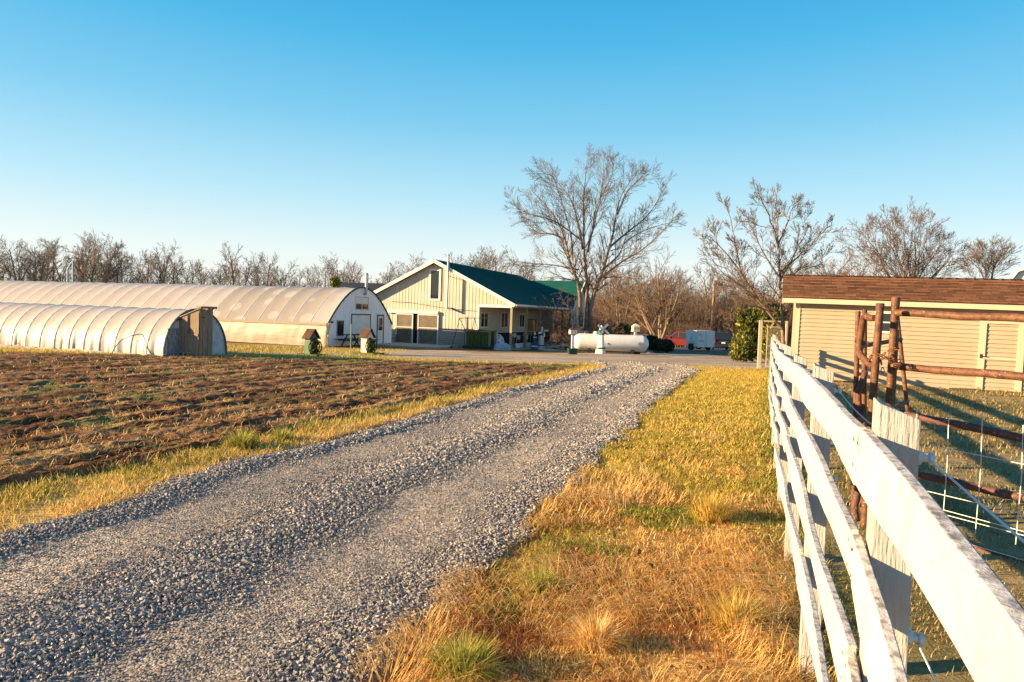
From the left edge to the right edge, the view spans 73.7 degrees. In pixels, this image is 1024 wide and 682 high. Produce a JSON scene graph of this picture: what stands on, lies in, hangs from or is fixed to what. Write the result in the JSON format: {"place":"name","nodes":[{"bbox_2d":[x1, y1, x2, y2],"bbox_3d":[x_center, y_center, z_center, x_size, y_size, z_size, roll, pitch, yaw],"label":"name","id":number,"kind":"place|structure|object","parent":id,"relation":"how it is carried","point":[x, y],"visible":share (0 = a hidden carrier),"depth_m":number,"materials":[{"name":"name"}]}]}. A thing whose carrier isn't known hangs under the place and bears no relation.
{"place":"outdoors","nodes":[
{"label":"outdoors","id":0,"kind":"place"},
{"bbox_2d":[0,351,573,490],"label":"ploughed field","id":1,"kind":"structure","parent":0,"point":[417,370],"depth_m":12.17,"materials":[{"name":"soil"}]},
{"bbox_2d":[0,350,573,485],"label":"field straw","id":2,"kind":"object","parent":1,"relation":"on","point":[152,417],"visible":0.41,"depth_m":10.24,"materials":[{"name":"brown plant"}]},
{"bbox_2d":[0,361,692,681],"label":"gravel road","id":3,"kind":"structure","parent":0,"point":[200,649],"depth_m":4.47,"materials":[{"name":"grey gravel"}]},
{"bbox_2d":[502,359,699,395],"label":"gravel stones","id":4,"kind":"object","parent":3,"relation":"on","point":[636,372],"visible":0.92,"depth_m":19.23,"materials":[{"name":"grey gravel"}]},
{"bbox_2d":[0,341,1023,681],"bbox_3d":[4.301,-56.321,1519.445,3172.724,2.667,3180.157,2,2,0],"label":"ground","id":5,"kind":"structure","parent":0,"point":[920,669],"depth_m":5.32,"materials":[{"name":"yellow plant"}]},
{"bbox_2d":[0,235,39,280],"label":"bare tree","id":6,"kind":"object","parent":5,"relation":"on","point":[17,246],"visible":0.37,"depth_m":155.38,"materials":[{"name":"brown plant"}]},
{"bbox_2d":[0,246,45,280],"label":"bare tree","id":7,"kind":"object","parent":5,"relation":"on","point":[20,272],"visible":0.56,"depth_m":136.80,"materials":[{"name":"brown plant"}]},
{"bbox_2d":[0,242,56,281],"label":"bare tree","id":8,"kind":"object","parent":5,"relation":"on","point":[5,253],"visible":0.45,"depth_m":139.77,"materials":[{"name":"brown plant"}]},
{"bbox_2d":[9,239,63,281],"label":"bare tree","id":9,"kind":"object","parent":5,"relation":"on","point":[42,266],"visible":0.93,"depth_m":133.39,"materials":[{"name":"brown plant"}]},
{"bbox_2d":[20,237,66,281],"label":"bare tree","id":10,"kind":"object","parent":5,"relation":"on","point":[51,254],"visible":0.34,"depth_m":148.05,"materials":[{"name":"brown plant"}]},
{"bbox_2d":[37,236,75,280],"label":"bare tree","id":11,"kind":"object","parent":5,"relation":"on","point":[66,266],"visible":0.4,"depth_m":153.27,"materials":[{"name":"brown plant"}]},
{"bbox_2d":[36,241,92,281],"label":"bare tree","id":12,"kind":"object","parent":5,"relation":"on","point":[62,266],"visible":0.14,"depth_m":157.21,"materials":[{"name":"brown plant"}]},
{"bbox_2d":[63,236,103,281],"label":"bare tree","id":13,"kind":"object","parent":5,"relation":"on","point":[88,243],"visible":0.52,"depth_m":128.28,"materials":[{"name":"brown plant"}]},
{"bbox_2d":[55,231,135,282],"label":"bare tree","id":14,"kind":"object","parent":5,"relation":"on","point":[84,244],"visible":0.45,"depth_m":143.87,"materials":[{"name":"brown plant"}]},
{"bbox_2d":[66,228,126,282],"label":"bare tree","id":15,"kind":"object","parent":5,"relation":"on","point":[92,266],"visible":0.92,"depth_m":119.51,"materials":[{"name":"brown plant"}]},
{"bbox_2d":[0,302,226,356],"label":"tunnel","id":16,"kind":"structure","parent":5,"relation":"on","point":[198,331],"depth_m":24.06,"materials":[{"name":"white plastic"}]},
{"bbox_2d":[88,241,141,282],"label":"bare tree","id":17,"kind":"object","parent":5,"relation":"on","point":[125,254],"visible":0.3,"depth_m":148.10,"materials":[{"name":"brown plant"}]},
{"bbox_2d":[126,252,161,283],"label":"bare tree","id":18,"kind":"object","parent":5,"relation":"on","point":[145,280],"visible":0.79,"depth_m":134.92,"materials":[{"name":"brown plant"}]},
{"bbox_2d":[120,249,176,283],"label":"bare tree","id":19,"kind":"object","parent":5,"relation":"on","point":[159,269],"visible":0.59,"depth_m":143.21,"materials":[{"name":"brown plant"}]},
{"bbox_2d":[139,238,184,282],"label":"bare tree","id":20,"kind":"object","parent":5,"relation":"on","point":[167,259],"visible":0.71,"depth_m":154.67,"materials":[{"name":"brown plant"}]},
{"bbox_2d":[139,246,194,283],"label":"bare tree","id":21,"kind":"object","parent":5,"relation":"on","point":[178,271],"visible":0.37,"depth_m":158.81,"materials":[{"name":"brown plant"}]},
{"bbox_2d":[173,260,208,284],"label":"bare tree","id":22,"kind":"object","parent":5,"relation":"on","point":[188,277],"visible":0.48,"depth_m":139.15,"materials":[{"name":"brown plant"}]},
{"bbox_2d":[0,273,392,346],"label":"hoop greenhouse","id":23,"kind":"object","parent":5,"relation":"on","point":[284,315],"visible":0.69,"depth_m":41.29,"materials":[{"name":"white plastic"}]},
{"bbox_2d":[352,315,369,344],"bbox_3d":[-9.042,-0.669,40.876,0.018,1.743,1.944,3,2,20],"label":"overhead door","id":24,"kind":"structure","parent":23,"relation":"in","point":[359,322],"depth_m":40.65,"materials":[{"name":"white paint"}]},
{"bbox_2d":[355,296,368,309],"bbox_3d":[-8.971,-2.259,40.854,0.027,0.829,1.451,3,2,20],"label":"window","id":25,"kind":"structure","parent":23,"relation":"in","point":[361,302],"depth_m":40.82,"materials":[{"name":"beige glass"}]},
{"bbox_2d":[377,316,382,343],"bbox_3d":[-8.276,-0.706,42.918,0.046,1.731,0.630,3,2,20],"label":"side door","id":26,"kind":"structure","parent":23,"relation":"in","point":[380,318],"depth_m":42.91,"materials":[{"name":"white paint"}]},
{"bbox_2d":[187,259,216,284],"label":"bare tree","id":27,"kind":"object","parent":5,"relation":"on","point":[203,279],"visible":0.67,"depth_m":130.80,"materials":[{"name":"brown plant"}]},
{"bbox_2d":[205,263,231,284],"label":"bare tree","id":28,"kind":"object","parent":5,"relation":"on","point":[223,280],"visible":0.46,"depth_m":142.22,"materials":[{"name":"brown plant"}]},
{"bbox_2d":[214,241,261,284],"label":"bare tree","id":29,"kind":"object","parent":5,"relation":"on","point":[232,276],"visible":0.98,"depth_m":117.43,"materials":[{"name":"brown plant"}]},
{"bbox_2d":[218,425,270,449],"bbox_3d":[-3.150,1.111,7.940,0.674,0.289,0.664,2,2,0],"label":"grass tuft","id":30,"kind":"object","parent":5,"relation":"on","point":[240,439],"visible":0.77,"depth_m":7.86,"materials":[{"name":"green plant"}]},
{"bbox_2d":[239,253,272,285],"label":"bare tree","id":31,"kind":"object","parent":5,"relation":"on","point":[257,276],"visible":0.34,"depth_m":153.64,"materials":[{"name":"brown plant"}]},
{"bbox_2d":[249,251,279,285],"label":"bare tree","id":32,"kind":"object","parent":5,"relation":"on","point":[263,260],"visible":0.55,"depth_m":151.23,"materials":[{"name":"brown plant"}]},
{"bbox_2d":[249,263,289,285],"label":"bare tree","id":33,"kind":"object","parent":5,"relation":"on","point":[276,271],"visible":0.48,"depth_m":131.21,"materials":[{"name":"brown plant"}]},
{"bbox_2d":[265,425,294,441],"bbox_3d":[-2.864,1.142,8.464,0.500,0.214,0.461,2,2,0],"label":"grass tuft","id":34,"kind":"object","parent":5,"relation":"on","point":[278,435],"visible":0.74,"depth_m":8.42,"materials":[{"name":"green plant"}]},
{"bbox_2d":[264,259,297,285],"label":"bare tree","id":35,"kind":"object","parent":5,"relation":"on","point":[285,275],"visible":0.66,"depth_m":131.03,"materials":[{"name":"brown plant"}]},
{"bbox_2d":[0,344,590,366],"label":"field edge grass","id":36,"kind":"structure","parent":5,"relation":"on","point":[288,355],"depth_m":25.79,"materials":[{"name":"plant"}]},
{"bbox_2d":[299,266,327,286],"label":"bare tree","id":37,"kind":"object","parent":5,"relation":"on","point":[308,275],"visible":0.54,"depth_m":128.72,"materials":[{"name":"brown plant"}]},
{"bbox_2d":[302,255,344,286],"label":"bare tree","id":38,"kind":"object","parent":5,"relation":"on","point":[328,279],"visible":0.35,"depth_m":131.94,"materials":[{"name":"brown plant"}]},
{"bbox_2d":[323,252,351,283],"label":"bare tree","id":39,"kind":"object","parent":5,"relation":"on","point":[333,271],"visible":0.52,"depth_m":128.83,"materials":[{"name":"brown plant"}]},
{"bbox_2d":[335,334,378,347],"bbox_3d":[-8.835,-0.014,38.913,1.700,0.750,1.900,3,2,20],"label":"picnic table","id":40,"kind":"object","parent":5,"relation":"on","point":[357,340],"visible":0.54,"depth_m":38.38,"materials":[{"name":"brown wood"}]},
{"bbox_2d":[338,282,385,290],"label":"farmhouse","id":41,"kind":"object","parent":5,"relation":"on","point":[373,286],"visible":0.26,"depth_m":77.45,"materials":[{"name":"beige"}]},
{"bbox_2d":[377,261,408,283],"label":"bare tree","id":42,"kind":"object","parent":5,"relation":"on","point":[391,272],"visible":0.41,"depth_m":153.34,"materials":[{"name":"brown plant"}]},
{"bbox_2d":[384,250,425,282],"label":"bare tree","id":43,"kind":"object","parent":5,"relation":"on","point":[394,273],"visible":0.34,"depth_m":124.77,"materials":[{"name":"brown plant"}]},
{"bbox_2d":[375,342,461,348],"bbox_3d":[-6.941,0.343,43.978,6.305,0.280,4.210,3,2,20],"label":"concrete apron","id":44,"kind":"object","parent":5,"relation":"on","point":[413,345],"visible":0.29,"depth_m":42.81,"materials":[{"name":"grey concrete"}]},
{"bbox_2d":[438,328,464,346],"bbox_3d":[-3.934,-0.207,44.692,1.887,1.222,0.120,3,2,20],"label":"plank screen","id":45,"kind":"object","parent":5,"relation":"on","point":[447,333],"visible":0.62,"depth_m":44.65,"materials":[{"name":"grey wood"}]},
{"bbox_2d":[413,620,516,681],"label":"grass tuft","id":46,"kind":"object","parent":5,"relation":"on","point":[476,653],"visible":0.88,"depth_m":3.05,"materials":[{"name":"green plant"}]},
{"bbox_2d":[463,329,496,349],"bbox_3d":[-2.017,-0.134,43.577,1.865,1.238,1.170,3,2,20],"label":"mossy crate","id":47,"kind":"object","parent":5,"relation":"on","point":[486,339],"visible":0.89,"depth_m":43.14,"materials":[{"name":"green wood"}]},
{"bbox_2d":[374,254,593,349],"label":"farmhouse","id":48,"kind":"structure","parent":5,"relation":"on","point":[424,303],"depth_m":46.15,"materials":[{"name":"beige metal"}]},
{"bbox_2d":[395,313,413,342],"bbox_3d":[-7.304,-0.844,46.309,1.312,2.046,0.080,3,2,20],"label":"sliding door","id":49,"kind":"structure","parent":48,"relation":"in","point":[404,322],"depth_m":46.29,"materials":[{"name":"beige"}]},
{"bbox_2d":[417,314,438,343],"bbox_3d":[-5.630,-0.765,45.686,1.536,2.046,0.080,3,2,20],"label":"sliding door","id":50,"kind":"structure","parent":48,"relation":"in","point":[428,324],"depth_m":45.66,"materials":[{"name":"beige"}]},
{"bbox_2d":[428,269,441,300],"bbox_3d":[-5.135,-3.745,45.499,0.874,2.114,0.069,3,2,20],"label":"gable window","id":51,"kind":"structure","parent":48,"relation":"in","point":[434,274],"depth_m":45.49,"materials":[{"name":"beige glass"}]},
{"bbox_2d":[480,312,488,327],"bbox_3d":[-1.842,-1.397,45.390,0.060,1.036,1.346,3,2,20],"label":"window","id":52,"kind":"structure","parent":48,"relation":"in","point":[484,316],"depth_m":45.37,"materials":[{"name":"beige"}]},
{"bbox_2d":[500,312,507,327],"bbox_3d":[-0.551,-1.485,48.865,0.060,1.142,1.375,3,2,20],"label":"window","id":53,"kind":"structure","parent":48,"relation":"in","point":[504,315],"depth_m":48.82,"materials":[{"name":"beige"}]},
{"bbox_2d":[527,319,535,335],"bbox_3d":[1.568,-1.113,54.603,0.060,1.337,2.138,3,2,20],"label":"glazed door","id":54,"kind":"structure","parent":48,"relation":"in","point":[531,325],"depth_m":54.56,"materials":[{"name":"brown paint"}]},
{"bbox_2d":[466,246,507,271],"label":"bare tree","id":55,"kind":"object","parent":5,"relation":"on","point":[481,259],"visible":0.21,"depth_m":154.34,"materials":[{"name":"brown plant"}]},
{"bbox_2d":[215,350,769,369],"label":"gravel yard","id":56,"kind":"structure","parent":5,"relation":"on","point":[702,359],"depth_m":33.65,"materials":[{"name":"grey gravel"}]},
{"bbox_2d":[298,329,327,356],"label":"toy watermill","id":57,"kind":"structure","parent":56,"relation":"on","point":[311,337],"depth_m":27.23,"materials":[{"name":"wood"}]},
{"bbox_2d":[353,328,383,354],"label":"toy watermill","id":58,"kind":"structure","parent":56,"relation":"on","point":[367,336],"depth_m":30.25,"materials":[{"name":"white wood"}]},
{"bbox_2d":[567,327,577,354],"bbox_3d":[3.452,-0.014,38.785,0.520,1.546,0.520,2,2,-9],"label":"birdhouse post","id":59,"kind":"object","parent":56,"relation":"on","point":[572,332],"visible":0.99,"depth_m":38.60,"materials":[{"name":"white paint"}]},
{"bbox_2d":[595,323,609,353],"bbox_3d":[5.514,-0.160,41.766,0.809,1.859,0.676,1,2,-11],"label":"garden windmill","id":60,"kind":"object","parent":56,"relation":"on","point":[600,348],"visible":1,"depth_m":41.56,"materials":[{"name":"white paint"}]},
{"bbox_2d":[728,303,762,361],"bbox_3d":[12.332,-0.476,36.032,1.700,3.205,2.167,3,2,25],"label":"evergreen","id":61,"kind":"object","parent":56,"relation":"on","point":[744,344],"visible":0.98,"depth_m":35.83,"materials":[{"name":"green plant"}]},
{"bbox_2d":[757,320,787,367],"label":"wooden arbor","id":62,"kind":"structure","parent":56,"relation":"on","point":[760,342],"depth_m":28.91,"materials":[{"name":"beige wood"}]},
{"bbox_2d":[481,246,516,273],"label":"bare tree","id":63,"kind":"object","parent":5,"relation":"on","point":[492,255],"visible":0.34,"depth_m":138.43,"materials":[{"name":"brown plant"}]},
{"bbox_2d":[477,246,536,279],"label":"bare tree","id":64,"kind":"object","parent":5,"relation":"on","point":[492,266],"visible":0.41,"depth_m":131.03,"materials":[{"name":"brown plant"}]},
{"bbox_2d":[510,563,570,597],"bbox_3d":[0.158,1.392,4.005,0.427,0.192,0.413,2,2,0],"label":"grass tuft","id":65,"kind":"object","parent":5,"relation":"on","point":[534,575],"visible":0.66,"depth_m":4.01,"materials":[{"name":"plant"}]},
{"bbox_2d":[532,283,600,350],"bbox_3d":[3.463,-1.672,45.702,4.716,4.627,4.264,3,3,33],"label":"bare shrub","id":66,"kind":"object","parent":5,"relation":"on","point":[558,325],"visible":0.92,"depth_m":45.45,"materials":[{"name":"brown plant"}]},
{"bbox_2d":[402,442,775,681],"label":"fallen leaves","id":67,"kind":"object","parent":5,"relation":"on","point":[516,677],"visible":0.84,"depth_m":3.82,"materials":[{"name":"brown plant"}]},
{"bbox_2d":[494,142,686,330],"bbox_3d":[5.397,-7.223,46.326,13.475,13.115,5.641,2,2,0],"label":"bare tree","id":68,"kind":"object","parent":5,"relation":"on","point":[572,256],"visible":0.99,"depth_m":46.07,"materials":[{"name":"brown plant"}]},
{"bbox_2d":[555,603,629,659],"bbox_3d":[0.408,1.410,3.366,0.448,0.211,0.457,2,2,0],"label":"grass tuft","id":69,"kind":"object","parent":5,"relation":"on","point":[591,640],"visible":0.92,"depth_m":3.35,"materials":[{"name":"beige plant"}]},
{"bbox_2d":[335,365,858,681],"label":"verge grass","id":70,"kind":"structure","parent":5,"relation":"on","point":[672,438],"depth_m":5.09,"materials":[{"name":"yellow plant"}]},
{"bbox_2d":[574,331,648,353],"bbox_3d":[6.206,0.123,42.931,4.766,1.397,1.073,2,2,1],"label":"propane tank","id":71,"kind":"object","parent":5,"relation":"on","point":[631,344],"visible":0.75,"depth_m":42.50,"materials":[{"name":"metal"}]},
{"bbox_2d":[583,297,641,351],"bbox_3d":[6.678,-1.075,45.940,4.368,3.637,3.767,0,3,-43],"label":"bare shrub","id":72,"kind":"object","parent":5,"relation":"on","point":[609,330],"visible":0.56,"depth_m":45.47,"materials":[{"name":"brown plant"}]},
{"bbox_2d":[590,265,635,319],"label":"bare tree","id":73,"kind":"object","parent":5,"relation":"on","point":[613,291],"visible":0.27,"depth_m":97.08,"materials":[{"name":"brown plant"}]},
{"bbox_2d":[606,319,631,334],"bbox_3d":[7.617,-0.436,48.967,2.128,2.285,1.867,2,2,0],"label":"evergreen","id":74,"kind":"object","parent":5,"relation":"on","point":[625,327],"visible":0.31,"depth_m":48.95,"materials":[{"name":"green plant"}]},
{"bbox_2d":[590,267,674,329],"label":"bare tree","id":75,"kind":"object","parent":5,"relation":"on","point":[616,292],"visible":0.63,"depth_m":81.22,"materials":[{"name":"brown plant"}]},
{"bbox_2d":[601,318,712,347],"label":"brush","id":76,"kind":"object","parent":5,"relation":"on","point":[671,330],"visible":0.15,"depth_m":80.16,"materials":[{"name":"brown"}]},
{"bbox_2d":[615,247,701,337],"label":"bare tree","id":77,"kind":"object","parent":5,"relation":"on","point":[662,302],"visible":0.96,"depth_m":73.32,"materials":[{"name":"brown plant"}]},
{"bbox_2d":[647,334,675,352],"bbox_3d":[10.317,0.210,47.543,2.279,1.385,1.868,2,2,0],"label":"evergreen","id":78,"kind":"object","parent":5,"relation":"on","point":[656,343],"visible":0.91,"depth_m":47.26,"materials":[{"name":"green plant"}]},
{"bbox_2d":[549,288,792,346],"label":"woodland thicket","id":79,"kind":"object","parent":5,"relation":"on","point":[692,317],"visible":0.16,"depth_m":91.67,"materials":[{"name":"brown plant"}]},
{"bbox_2d":[675,269,724,323],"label":"bare tree","id":80,"kind":"object","parent":5,"relation":"on","point":[685,285],"visible":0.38,"depth_m":100.72,"materials":[{"name":"brown plant"}]},
{"bbox_2d":[687,263,728,321],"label":"bare tree","id":81,"kind":"object","parent":5,"relation":"on","point":[700,282],"visible":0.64,"depth_m":95.57,"materials":[{"name":"brown plant"}]},
{"bbox_2d":[675,486,742,523],"bbox_3d":[1.633,1.338,5.652,0.626,0.293,0.642,0,3,-33],"label":"grass tuft","id":82,"kind":"object","parent":5,"relation":"on","point":[710,510],"visible":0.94,"depth_m":5.61,"materials":[{"name":"yellow plant"}]},
{"bbox_2d":[695,267,740,328],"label":"bare tree","id":83,"kind":"object","parent":5,"relation":"on","point":[720,290],"visible":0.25,"depth_m":99.50,"materials":[{"name":"brown plant"}]},
{"bbox_2d":[674,347,761,352],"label":"paved lot","id":84,"kind":"structure","parent":5,"relation":"on","point":[701,349],"depth_m":64.72,"materials":[{"name":"grey asphalt"}]},
{"bbox_2d":[659,331,701,348],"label":"suv","id":85,"kind":"object","parent":84,"relation":"on","point":[678,338],"visible":0.27,"depth_m":69.26,"materials":[{"name":"red paint"}]},
{"bbox_2d":[686,330,714,349],"bbox_3d":[17.295,-0.049,62.811,2.190,1.858,1.790,1,2,-23],"label":"box trailer","id":86,"kind":"object","parent":84,"relation":"on","point":[700,338],"visible":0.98,"depth_m":62.14,"materials":[{"name":"white metal"}]},
{"bbox_2d":[711,332,732,349],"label":"suv","id":87,"kind":"object","parent":84,"relation":"on","point":[722,339],"visible":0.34,"depth_m":65.27,"materials":[{"name":"black paint"}]},
{"bbox_2d":[693,582,784,634],"bbox_3d":[1.187,1.411,3.609,0.547,0.246,0.494,4,3,36],"label":"grass tuft","id":88,"kind":"object","parent":5,"relation":"on","point":[734,611],"visible":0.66,"depth_m":3.61,"materials":[{"name":"yellow plant"}]},
{"bbox_2d":[714,282,771,336],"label":"bare tree","id":89,"kind":"object","parent":5,"relation":"on","point":[746,303],"visible":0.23,"depth_m":77.33,"materials":[{"name":"brown plant"}]},
{"bbox_2d":[734,262,787,300],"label":"bare tree","id":90,"kind":"object","parent":5,"relation":"on","point":[766,283],"visible":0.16,"depth_m":116.76,"materials":[{"name":"brown plant"}]},
{"bbox_2d":[692,177,846,343],"bbox_3d":[10.562,-3.091,27.454,6.930,6.598,3.307,2,2,0],"label":"bare tree","id":91,"kind":"object","parent":5,"relation":"on","point":[752,292],"visible":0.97,"depth_m":27.34,"materials":[{"name":"brown plant"}]},
{"bbox_2d":[755,296,785,359],"bbox_3d":[15.145,-0.751,39.996,1.929,3.899,1.572,2,2,0],"label":"evergreen","id":92,"kind":"object","parent":5,"relation":"on","point":[763,316],"visible":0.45,"depth_m":39.83,"materials":[{"name":"green plant"}]},
{"bbox_2d":[771,252,846,312],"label":"bare tree","id":93,"kind":"object","parent":5,"relation":"on","point":[823,265],"visible":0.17,"depth_m":108.58,"materials":[{"name":"brown plant"}]},
{"bbox_2d":[794,253,884,276],"bbox_3d":[20.106,-1.836,39.452,7.241,6.576,4.994,2,2,0],"label":"bare tree","id":94,"kind":"object","parent":5,"relation":"on","point":[861,273],"visible":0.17,"depth_m":38.99,"materials":[{"name":"brown plant"}]},
{"bbox_2d":[851,310,874,520],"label":"gate post","id":95,"kind":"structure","parent":5,"relation":"on","point":[860,388],"depth_m":5.92,"materials":[{"name":"brown wood"}]},
{"bbox_2d":[860,303,884,527],"bbox_3d":[2.962,0.618,5.612,0.097,1.857,0.066,2,2,0],"label":"gate post","id":96,"kind":"object","parent":5,"relation":"on","point":[877,340],"visible":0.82,"depth_m":5.58,"materials":[{"name":"brown wood"}]},
{"bbox_2d":[867,316,909,411],"bbox_3d":[3.662,0.503,6.643,1.042,1.545,0.188,0,3,-42],"label":"pipe brace","id":97,"kind":"object","parent":5,"relation":"on","point":[905,401],"visible":0.38,"depth_m":6.89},
{"bbox_2d":[768,334,1023,681],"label":"board fence","id":98,"kind":"object","parent":5,"relation":"on","point":[912,528],"visible":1,"depth_m":1.48,"materials":[{"name":"paint"}]},
{"bbox_2d":[808,369,1023,542],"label":"fence rail","id":99,"kind":"object","parent":98,"relation":"attached to","point":[985,508],"visible":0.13,"depth_m":1.18,"materials":[{"name":"white paint"}]},
{"bbox_2d":[781,274,1023,391],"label":"garden shed","id":100,"kind":"structure","parent":5,"relation":"on","point":[825,307],"depth_m":21.17,"materials":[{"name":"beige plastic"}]},
{"bbox_2d":[874,311,890,333],"bbox_3d":[11.635,-0.584,21.331,0.558,0.689,0.033,3,3,21],"label":"window","id":101,"kind":"structure","parent":100,"relation":"in","point":[887,314],"depth_m":21.30,"materials":[{"name":"grey glass"}]},
{"bbox_2d":[975,321,1023,391],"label":"door","id":102,"kind":"structure","parent":100,"relation":"in","point":[1019,360],"depth_m":20.22,"materials":[{"name":"beige wood"}]},
{"bbox_2d":[832,195,980,278],"bbox_3d":[24.816,-5.068,44.063,8.524,8.525,5.265,2,2,0],"label":"bare tree","id":103,"kind":"object","parent":5,"relation":"on","point":[908,254],"visible":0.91,"depth_m":43.43,"materials":[{"name":"brown plant"}]},
{"bbox_2d":[885,297,1023,562],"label":"livestock gate","id":104,"kind":"structure","parent":5,"relation":"on","point":[896,313],"depth_m":5.25,"materials":[{"name":"brown metal"}]},
{"bbox_2d":[955,234,1020,279],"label":"bare tree","id":105,"kind":"object","parent":5,"relation":"on","point":[991,255],"visible":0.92,"depth_m":79.35,"materials":[{"name":"brown plant"}]},
{"bbox_2d":[0,0,1023,303],"label":"sky","id":106,"kind":"structure","parent":0,"point":[372,134],"materials":[{"name":"blue"}]},
{"bbox_2d":[800,380,1023,681],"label":"paddock grass","id":107,"kind":"structure","parent":0,"point":[986,420],"depth_m":8.40,"materials":[{"name":"green plant"}]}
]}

